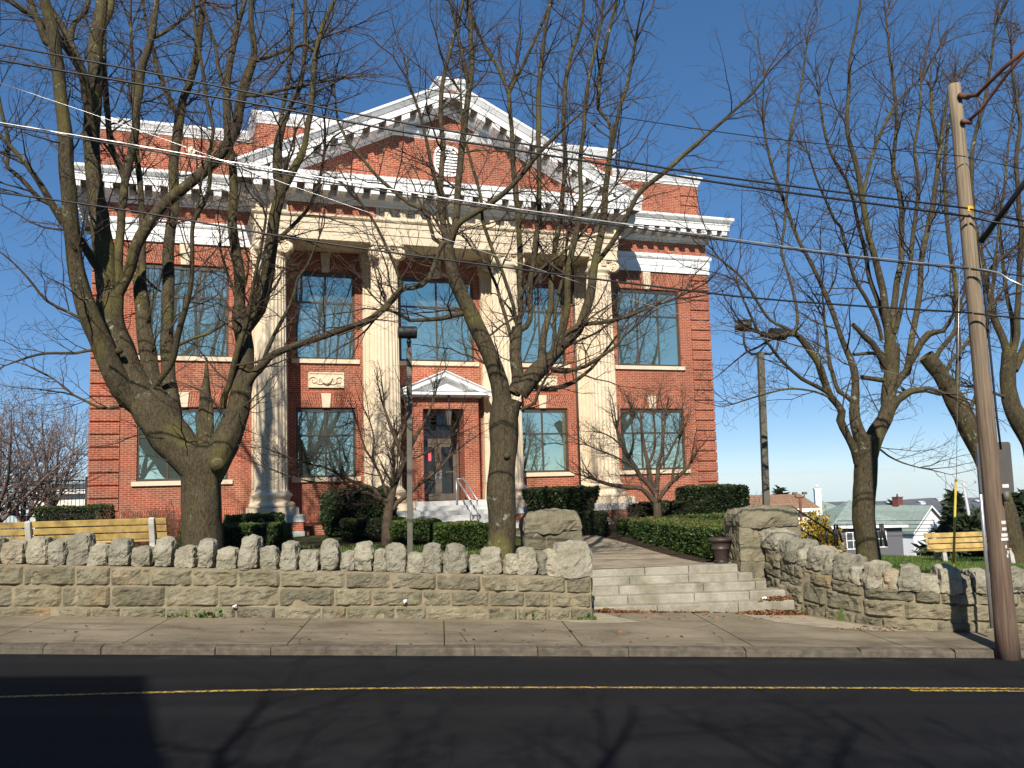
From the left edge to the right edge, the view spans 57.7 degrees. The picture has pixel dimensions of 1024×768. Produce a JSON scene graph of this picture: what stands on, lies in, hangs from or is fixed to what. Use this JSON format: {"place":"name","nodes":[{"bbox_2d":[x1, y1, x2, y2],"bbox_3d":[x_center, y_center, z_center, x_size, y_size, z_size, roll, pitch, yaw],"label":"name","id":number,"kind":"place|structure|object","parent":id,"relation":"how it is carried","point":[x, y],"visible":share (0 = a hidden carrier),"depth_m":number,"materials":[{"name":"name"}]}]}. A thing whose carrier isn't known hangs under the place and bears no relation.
{"place":"outdoors","nodes":[
{"label":"outdoors","id":0,"kind":"place"},
{"bbox_2d":[32,483,84,535],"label":"house","id":1,"kind":"structure","parent":0,"point":[68,499],"depth_m":55.74,"materials":[{"name":"beige"}]},
{"bbox_2d":[160,607,603,619],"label":"weeds","id":2,"kind":"object","parent":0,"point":[206,613],"visible":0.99,"depth_m":16.68,"materials":[{"name":"green plant"}]},
{"bbox_2d":[280,543,519,565],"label":"lawn grass","id":3,"kind":"structure","parent":0,"point":[382,546],"depth_m":22.26,"materials":[{"name":"green plant"}]},
{"bbox_2d":[1,83,920,380],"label":"overhead wire","id":4,"kind":"object","parent":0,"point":[459,243],"visible":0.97,"depth_m":16.76,"materials":[{"name":"metal"}]},
{"bbox_2d":[0,498,983,657],"bbox_3d":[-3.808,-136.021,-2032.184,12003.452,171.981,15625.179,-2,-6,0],"label":"ground","id":5,"kind":"structure","parent":0,"point":[311,540],"depth_m":24.95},
{"bbox_2d":[0,377,87,522],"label":"background tree","id":6,"kind":"object","parent":5,"relation":"on","point":[14,506],"visible":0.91,"depth_m":29.13,"materials":[{"name":"brown plant"}]},
{"bbox_2d":[0,373,88,505],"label":"background tree","id":7,"kind":"object","parent":5,"relation":"on","point":[63,473],"visible":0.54,"depth_m":31.72,"materials":[{"name":"brown plant"}]},
{"bbox_2d":[0,403,88,521],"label":"background tree","id":8,"kind":"object","parent":5,"relation":"on","point":[27,505],"visible":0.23,"depth_m":36.60,"materials":[{"name":"brown plant"}]},
{"bbox_2d":[1,476,87,536],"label":"picket fence","id":9,"kind":"object","parent":5,"relation":"on","point":[45,491],"visible":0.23,"depth_m":29.77,"materials":[{"name":"white metal"}]},
{"bbox_2d":[32,503,115,543],"bbox_3d":[-12.265,3.989,26.110,2.095,1.266,1.679,1,-7,-20],"label":"hedge","id":10,"kind":"object","parent":5,"relation":"on","point":[69,513],"visible":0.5,"depth_m":25.56,"materials":[{"name":"green plant"}]},
{"bbox_2d":[0,517,167,546],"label":"park bench","id":11,"kind":"object","parent":5,"relation":"on","point":[152,536],"visible":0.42,"depth_m":18.59,"materials":[{"name":"wood"}]},
{"bbox_2d":[90,503,180,546],"bbox_3d":[-9.984,3.918,24.775,2.594,1.497,1.919,-2,-6,0],"label":"bare shrub","id":12,"kind":"object","parent":5,"relation":"on","point":[139,516],"visible":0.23,"depth_m":24.79,"materials":[{"name":"brown plant"}]},
{"bbox_2d":[140,499,180,545],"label":"bare shrub","id":13,"kind":"object","parent":5,"relation":"on","point":[172,526],"visible":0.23,"depth_m":25.17,"materials":[{"name":"brown plant"}]},
{"bbox_2d":[0,0,469,549],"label":"maple tree","id":14,"kind":"object","parent":5,"relation":"on","point":[146,394],"visible":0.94,"depth_m":18.47,"materials":[{"name":"brown plant"}]},
{"bbox_2d":[179,521,293,549],"bbox_3d":[-6.404,3.570,21.664,2.582,0.728,1.265,0,-6,-14],"label":"hedge","id":15,"kind":"object","parent":5,"relation":"on","point":[270,533],"visible":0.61,"depth_m":21.36,"materials":[{"name":"green plant"}]},
{"bbox_2d":[222,511,285,533],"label":"hedge","id":16,"kind":"object","parent":5,"relation":"on","point":[263,517],"visible":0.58,"depth_m":25.42,"materials":[{"name":"green plant"}]},
{"bbox_2d":[0,532,593,635],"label":"stone wall","id":17,"kind":"structure","parent":5,"relation":"on","point":[83,574],"depth_m":16.91,"materials":[{"name":"stone"}]},
{"bbox_2d":[318,485,398,535],"bbox_3d":[-4.768,3.923,28.871,2.346,1.603,2.500,1,-7,-20],"label":"hedge","id":18,"kind":"object","parent":5,"relation":"on","point":[332,512],"visible":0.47,"depth_m":27.90,"materials":[{"name":"green plant"}]},
{"bbox_2d":[235,350,488,545],"bbox_3d":[-3.761,1.565,23.691,7.019,5.379,2.683,0,-6,-15],"label":"ornamental tree","id":19,"kind":"object","parent":5,"relation":"on","point":[389,503],"visible":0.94,"depth_m":23.54,"materials":[{"name":"brown plant"}]},
{"bbox_2d":[340,515,405,542],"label":"hedge","id":20,"kind":"object","parent":5,"relation":"on","point":[367,528],"visible":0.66,"depth_m":25.10,"materials":[{"name":"green plant"}]},
{"bbox_2d":[74,76,733,538],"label":"brick building","id":21,"kind":"structure","parent":5,"relation":"on","point":[126,474],"depth_m":32.52,"materials":[{"name":"brick"}]},
{"bbox_2d":[136,407,227,481],"bbox_3d":[-10.782,1.961,30.454,2.810,2.400,0.088,1,-7,-20],"label":"window","id":22,"kind":"structure","parent":21,"relation":"in","point":[148,468],"depth_m":30.11,"materials":[{"name":"blue glass"}]},
{"bbox_2d":[138,263,228,356],"bbox_3d":[-10.905,-2.436,30.937,2.810,3.090,0.088,1,-7,-20],"label":"window","id":23,"kind":"structure","parent":21,"relation":"in","point":[198,316],"depth_m":31.05,"materials":[{"name":"blue glass"}]},
{"bbox_2d":[296,271,354,359],"bbox_3d":[-6.545,-2.381,32.543,2.040,3.090,0.088,1,-7,-20],"label":"window","id":24,"kind":"structure","parent":21,"relation":"in","point":[331,343],"depth_m":32.55,"materials":[{"name":"blue glass"}]},
{"bbox_2d":[296,408,355,477],"bbox_3d":[-6.422,2.016,32.059,2.040,2.400,0.088,1,-7,-20],"label":"window","id":25,"kind":"structure","parent":21,"relation":"in","point":[327,424],"depth_m":32.06,"materials":[{"name":"blue glass"}]},
{"bbox_2d":[399,277,473,361],"bbox_3d":[-2.765,-2.334,33.934,2.800,3.090,0.088,1,-7,-20],"label":"window","id":26,"kind":"structure","parent":21,"relation":"in","point":[434,333],"depth_m":33.90,"materials":[{"name":"blue glass"}]},
{"bbox_2d":[445,395,452,426],"bbox_3d":[-2.223,0.947,32.790,0.266,1.110,0.260,1,-7,-20],"label":"porch lantern","id":27,"kind":"object","parent":21,"relation":"hanging from","point":[449,415],"visible":0.96,"depth_m":32.70,"materials":[{"name":"black metal"}]},
{"bbox_2d":[517,283,564,363],"bbox_3d":[1.018,-2.287,35.328,2.040,3.090,0.088,1,-7,-20],"label":"window","id":28,"kind":"structure","parent":21,"relation":"in","point":[531,336],"depth_m":35.28,"materials":[{"name":"blue glass"}]},
{"bbox_2d":[522,408,568,472],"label":"window","id":29,"kind":"structure","parent":21,"relation":"in","point":[539,429],"depth_m":34.86,"materials":[{"name":"blue glass"}]},
{"bbox_2d":[615,288,680,366],"bbox_3d":[5.375,-2.232,36.931,2.810,3.090,0.088,1,-7,-20],"label":"window","id":30,"kind":"structure","parent":21,"relation":"in","point":[665,351],"depth_m":36.95,"materials":[{"name":"blue glass"}]},
{"bbox_2d":[620,409,684,470],"bbox_3d":[5.498,2.165,36.448,2.810,2.400,0.088,1,-7,-20],"label":"window","id":31,"kind":"structure","parent":21,"relation":"in","point":[664,467],"depth_m":36.43,"materials":[{"name":"blue glass"}]},
{"bbox_2d":[398,326,416,555],"bbox_3d":[-2.197,1.255,19.855,0.400,5.044,0.270,0,-6,-11],"label":"lamp post","id":32,"kind":"object","parent":5,"relation":"on","point":[407,333],"visible":0.91,"depth_m":19.86,"materials":[{"name":"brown metal"}]},
{"bbox_2d":[389,517,442,545],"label":"hedge","id":33,"kind":"object","parent":5,"relation":"on","point":[398,530],"visible":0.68,"depth_m":23.27,"materials":[{"name":"green plant"}]},
{"bbox_2d":[428,520,487,550],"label":"hedge","id":34,"kind":"object","parent":5,"relation":"on","point":[470,534],"visible":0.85,"depth_m":21.59,"materials":[{"name":"green plant"}]},
{"bbox_2d":[0,643,1023,657],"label":"kerb","id":35,"kind":"structure","parent":5,"relation":"on","point":[372,650],"depth_m":14.30,"materials":[{"name":"concrete"}]},
{"bbox_2d":[519,508,581,552],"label":"stone pillar","id":36,"kind":"structure","parent":5,"relation":"on","point":[541,529],"depth_m":19.89,"materials":[{"name":"stone"}]},
{"bbox_2d":[270,0,846,563],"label":"maple tree","id":37,"kind":"object","parent":5,"relation":"on","point":[504,438],"visible":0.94,"depth_m":18.82,"materials":[{"name":"brown plant"}]},
{"bbox_2d":[521,485,600,511],"bbox_3d":[1.630,4.094,30.890,2.301,1.525,1.986,1,-7,-20],"label":"hedge","id":38,"kind":"object","parent":5,"relation":"on","point":[575,498],"visible":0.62,"depth_m":30.27,"materials":[{"name":"green plant"}]},
{"bbox_2d":[577,510,610,535],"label":"hedge","id":39,"kind":"object","parent":5,"relation":"on","point":[593,523],"visible":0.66,"depth_m":27.27,"materials":[{"name":"green plant"}]},
{"bbox_2d":[585,489,643,529],"bbox_3d":[3.142,3.900,29.204,1.688,1.382,1.790,2,-7,-33],"label":"bare shrub","id":40,"kind":"object","parent":5,"relation":"on","point":[614,510],"visible":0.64,"depth_m":29.16,"materials":[{"name":"grey plant"}]},
{"bbox_2d":[606,507,642,529],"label":"bare shrub","id":41,"kind":"object","parent":5,"relation":"on","point":[614,517],"visible":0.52,"depth_m":28.43,"materials":[{"name":"plant"}]},
{"bbox_2d":[552,372,717,516],"bbox_3d":[3.718,2.154,29.354,5.383,5.297,2.405,0,-6,-11],"label":"ornamental tree","id":42,"kind":"object","parent":5,"relation":"on","point":[650,484],"visible":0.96,"depth_m":29.26,"materials":[{"name":"brown plant"}]},
{"bbox_2d":[626,499,707,517],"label":"hedge","id":43,"kind":"object","parent":5,"relation":"on","point":[675,507],"visible":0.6,"depth_m":30.56,"materials":[{"name":"green plant"}]},
{"bbox_2d":[615,515,726,558],"bbox_3d":[4.771,3.976,24.634,2.074,0.863,7.472,0,-6,-12],"label":"hedge","id":44,"kind":"object","parent":5,"relation":"on","point":[683,535],"visible":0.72,"depth_m":23.73,"materials":[{"name":"green plant"}]},
{"bbox_2d":[590,562,794,625],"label":"stone steps","id":45,"kind":"structure","parent":5,"relation":"on","point":[727,587],"depth_m":19.14,"materials":[{"name":"stone"}]},
{"bbox_2d":[708,537,731,563],"bbox_3d":[4.574,3.649,20.374,0.524,0.545,0.524,-2,-6,0],"label":"planter","id":46,"kind":"object","parent":45,"relation":"on","point":[720,547],"visible":1,"depth_m":20.22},
{"bbox_2d":[666,512,724,519],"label":"hedge","id":47,"kind":"object","parent":5,"relation":"on","point":[717,515],"visible":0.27,"depth_m":26.89,"materials":[{"name":"green plant"}]},
{"bbox_2d":[675,483,749,513],"bbox_3d":[7.062,4.271,32.767,2.241,1.545,1.999,1,-7,-20],"label":"hedge","id":48,"kind":"object","parent":5,"relation":"on","point":[720,498],"visible":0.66,"depth_m":32.04,"materials":[{"name":"green plant"}]},
{"bbox_2d":[738,484,761,505],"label":"background tree","id":49,"kind":"object","parent":5,"relation":"on","point":[755,499],"visible":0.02,"depth_m":40.91,"materials":[{"name":"brown plant"}]},
{"bbox_2d":[734,319,786,504],"bbox_3d":[6.316,1.384,23.031,1.363,6.049,0.418,-1,-6,-4],"label":"lamp post","id":50,"kind":"object","parent":5,"relation":"on","point":[764,460],"visible":0.51,"depth_m":23.03,"materials":[{"name":"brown metal"}]},
{"bbox_2d":[723,505,801,585],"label":"stone pillar","id":51,"kind":"structure","parent":5,"relation":"on","point":[744,528],"depth_m":19.93,"materials":[{"name":"stone"}]},
{"bbox_2d":[772,485,789,494],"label":"evergreen tree","id":52,"kind":"object","parent":5,"relation":"on","point":[778,490],"visible":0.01,"depth_m":71.19,"materials":[{"name":"green plant"}]},
{"bbox_2d":[748,494,821,534],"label":"house","id":53,"kind":"structure","parent":5,"relation":"on","point":[784,500],"depth_m":64.19,"materials":[{"name":"beige"}]},
{"bbox_2d":[792,492,806,534],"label":"lamp post","id":54,"kind":"object","parent":5,"relation":"on","point":[800,502],"visible":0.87,"depth_m":48.83,"materials":[{"name":"black metal"}]},
{"bbox_2d":[786,505,842,544],"bbox_3d":[8.312,3.896,25.626,1.635,1.140,0.056,-1,-6,-4],"label":"railing","id":55,"kind":"object","parent":5,"relation":"on","point":[836,530],"visible":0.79,"depth_m":25.62,"materials":[{"name":"black metal"}]},
{"bbox_2d":[813,501,835,514],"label":"house","id":56,"kind":"structure","parent":5,"relation":"on","point":[829,506],"depth_m":94.57,"materials":[{"name":"grey"}]},
{"bbox_2d":[799,504,852,552],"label":"flowering bush","id":57,"kind":"object","parent":5,"relation":"on","point":[811,529],"visible":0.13,"depth_m":40.48,"materials":[{"name":"yellow plant"}]},
{"bbox_2d":[650,0,1023,561],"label":"maple tree","id":58,"kind":"object","parent":5,"relation":"on","point":[864,446],"visible":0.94,"depth_m":21.57,"materials":[{"name":"brown plant"}]},
{"bbox_2d":[813,485,907,555],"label":"house","id":59,"kind":"structure","parent":5,"relation":"on","point":[842,512],"depth_m":81.69,"materials":[{"name":"grey"}]},
{"bbox_2d":[846,532,855,549],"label":"window","id":60,"kind":"structure","parent":59,"relation":"in","point":[850,541],"depth_m":81.58,"materials":[{"name":"white paint"}]},
{"bbox_2d":[877,530,886,546],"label":"window","id":61,"kind":"structure","parent":59,"relation":"in","point":[883,545],"depth_m":81.46,"materials":[{"name":"white paint"}]},
{"bbox_2d":[837,520,934,546],"bbox_3d":[10.383,4.126,25.758,2.840,0.758,0.058,-1,-6,-4],"label":"wire fence","id":62,"kind":"object","parent":5,"relation":"on","point":[881,528],"visible":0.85,"depth_m":25.78,"materials":[{"name":"black metal"}]},
{"bbox_2d":[759,528,1023,642],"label":"stone wall","id":63,"kind":"structure","parent":5,"relation":"on","point":[813,577],"depth_m":17.20,"materials":[{"name":"stone"}]},
{"bbox_2d":[875,494,941,555],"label":"house","id":64,"kind":"structure","parent":5,"relation":"on","point":[897,510],"depth_m":108.06,"materials":[{"name":"white"}]},
{"bbox_2d":[915,501,925,503],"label":"warehouse","id":65,"kind":"structure","parent":5,"relation":"on","point":[919,502],"depth_m":1964.29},
{"bbox_2d":[848,24,1023,563],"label":"maple tree","id":66,"kind":"object","parent":5,"relation":"on","point":[945,381],"visible":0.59,"depth_m":25.13,"materials":[{"name":"brown plant"}]},
{"bbox_2d":[907,511,987,557],"bbox_3d":[15.781,5.682,31.893,4.306,2.710,4.377,-2,-6,0],"label":"evergreen tree","id":67,"kind":"object","parent":5,"relation":"on","point":[968,523],"visible":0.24,"depth_m":31.55,"materials":[{"name":"green plant"}]},
{"bbox_2d":[928,486,966,532],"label":"evergreen tree","id":68,"kind":"object","parent":5,"relation":"on","point":[948,504],"visible":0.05,"depth_m":102.77,"materials":[{"name":"green plant"}]},
{"bbox_2d":[952,232,959,566],"bbox_3d":[8.700,0.231,18.183,0.905,7.139,0.049,0,-7,-16],"label":"guy wire","id":69,"kind":"object","parent":5,"relation":"on","point":[954,523],"visible":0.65,"depth_m":17.91,"materials":[{"name":"yellow plastic"}]},
{"bbox_2d":[951,479,975,515],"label":"utility pole","id":70,"kind":"object","parent":5,"relation":"on","point":[966,499],"visible":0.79,"depth_m":87.81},
{"bbox_2d":[923,531,1014,563],"bbox_3d":[12.238,4.393,24.678,2.393,0.927,0.637,-1,-6,-4],"label":"park bench","id":71,"kind":"object","parent":5,"relation":"on","point":[938,550],"visible":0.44,"depth_m":24.79,"materials":[{"name":"wood"}]},
{"bbox_2d":[921,0,1023,454],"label":"maple tree","id":72,"kind":"object","parent":5,"relation":"on","point":[1010,365],"visible":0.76,"depth_m":27.18,"materials":[{"name":"brown plant"}]},
{"bbox_2d":[924,493,1023,541],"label":"evergreen tree","id":73,"kind":"object","parent":5,"relation":"on","point":[1019,502],"visible":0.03,"depth_m":32.67,"materials":[{"name":"green plant"}]},
{"bbox_2d":[969,504,979,514],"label":"evergreen tree","id":74,"kind":"object","parent":5,"relation":"on","point":[974,509],"depth_m":87.89,"materials":[{"name":"green plant"}]},
{"bbox_2d":[948,48,1023,660],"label":"utility pole","id":75,"kind":"object","parent":5,"relation":"on","point":[1006,634],"visible":0.98,"depth_m":15.09,"materials":[{"name":"brown wood"}]},
{"bbox_2d":[0,10,965,156],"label":"overhead wire","id":76,"kind":"object","parent":75,"relation":"attached to","point":[476,96],"visible":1,"depth_m":14.88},
{"bbox_2d":[0,43,967,208],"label":"overhead wire","id":77,"kind":"object","parent":75,"relation":"attached to","point":[308,104],"visible":1,"depth_m":14.81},
{"bbox_2d":[0,122,968,267],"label":"overhead wire","id":78,"kind":"object","parent":75,"relation":"attached to","point":[480,203],"visible":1,"depth_m":14.69,"materials":[{"name":"metal"}]},
{"bbox_2d":[0,124,968,269],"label":"overhead wire","id":79,"kind":"object","parent":75,"relation":"attached to","point":[476,205],"visible":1,"depth_m":14.68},
{"bbox_2d":[0,59,969,217],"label":"overhead wire","id":80,"kind":"object","parent":75,"relation":"attached to","point":[436,137],"visible":1,"depth_m":14.79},
{"bbox_2d":[0,192,972,313],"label":"overhead wire","id":81,"kind":"object","parent":75,"relation":"attached to","point":[114,208],"visible":1,"depth_m":14.58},
{"bbox_2d":[967,157,1023,169],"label":"overhead wire","id":82,"kind":"object","parent":75,"relation":"attached to","point":[994,162],"visible":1,"depth_m":15.30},
{"bbox_2d":[970,208,1023,221],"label":"overhead wire","id":83,"kind":"object","parent":75,"relation":"attached to","point":[975,210],"visible":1,"depth_m":15.19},
{"bbox_2d":[970,267,1023,286],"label":"overhead wire","id":84,"kind":"object","parent":75,"relation":"attached to","point":[1000,273],"visible":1,"depth_m":14.93,"materials":[{"name":"metal"}]},
{"bbox_2d":[971,217,1023,227],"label":"overhead wire","id":85,"kind":"object","parent":75,"relation":"attached to","point":[996,222],"visible":1,"depth_m":15.17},
{"bbox_2d":[971,269,1023,276],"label":"overhead wire","id":86,"kind":"object","parent":75,"relation":"attached to","point":[1001,272],"visible":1,"depth_m":15.06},
{"bbox_2d":[974,313,1023,319],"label":"overhead wire","id":87,"kind":"object","parent":75,"relation":"attached to","point":[999,316],"visible":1,"depth_m":14.99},
{"bbox_2d":[1011,488,1023,497],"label":"evergreen tree","id":88,"kind":"object","parent":5,"relation":"on","point":[1014,494],"depth_m":37.55,"materials":[{"name":"green plant"}]},
{"bbox_2d":[0,654,1023,767],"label":"road","id":89,"kind":"structure","parent":0,"point":[627,728],"depth_m":10.19,"materials":[{"name":"black asphalt"}]},
{"bbox_2d":[0,687,1023,697],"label":"road markings","id":90,"kind":"object","parent":89,"relation":"on","point":[534,687],"visible":1,"depth_m":11.60,"materials":[{"name":"yellow paint"}]},
{"bbox_2d":[0,610,1023,647],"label":"pavement","id":91,"kind":"structure","parent":0,"point":[692,629],"depth_m":15.63,"materials":[{"name":"concrete"}]},
{"bbox_2d":[29,595,908,644],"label":"dead leaves","id":92,"kind":"object","parent":91,"relation":"on","point":[748,612],"visible":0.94,"depth_m":18.28,"materials":[{"name":"brown plant"}]},
{"bbox_2d":[554,613,911,631],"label":"pavement patches","id":93,"kind":"object","parent":91,"relation":"on","point":[806,620],"visible":0.94,"depth_m":17.31,"materials":[{"name":"concrete"}]},
{"bbox_2d":[976,442,1013,628],"bbox_3d":[8.464,2.603,16.133,0.640,3.182,0.084,-1,-6,-7],"label":"road sign","id":94,"kind":"object","parent":91,"relation":"on","point":[1006,468],"visible":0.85,"depth_m":16.20,"materials":[{"name":"metal"}]},
{"bbox_2d":[0,0,1023,522],"label":"sky","id":95,"kind":"structure","parent":0,"point":[807,449],"materials":[{"name":"blue"}]},
{"bbox_2d":[516,528,716,568],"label":"path","id":96,"kind":"structure","parent":0,"point":[609,553],"depth_m":22.18,"materials":[{"name":"concrete"}]},
{"bbox_2d":[881,554,1023,573],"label":"lawn grass","id":97,"kind":"structure","parent":0,"point":[927,563],"depth_m":23.49,"materials":[{"name":"green plant"}]}
]}

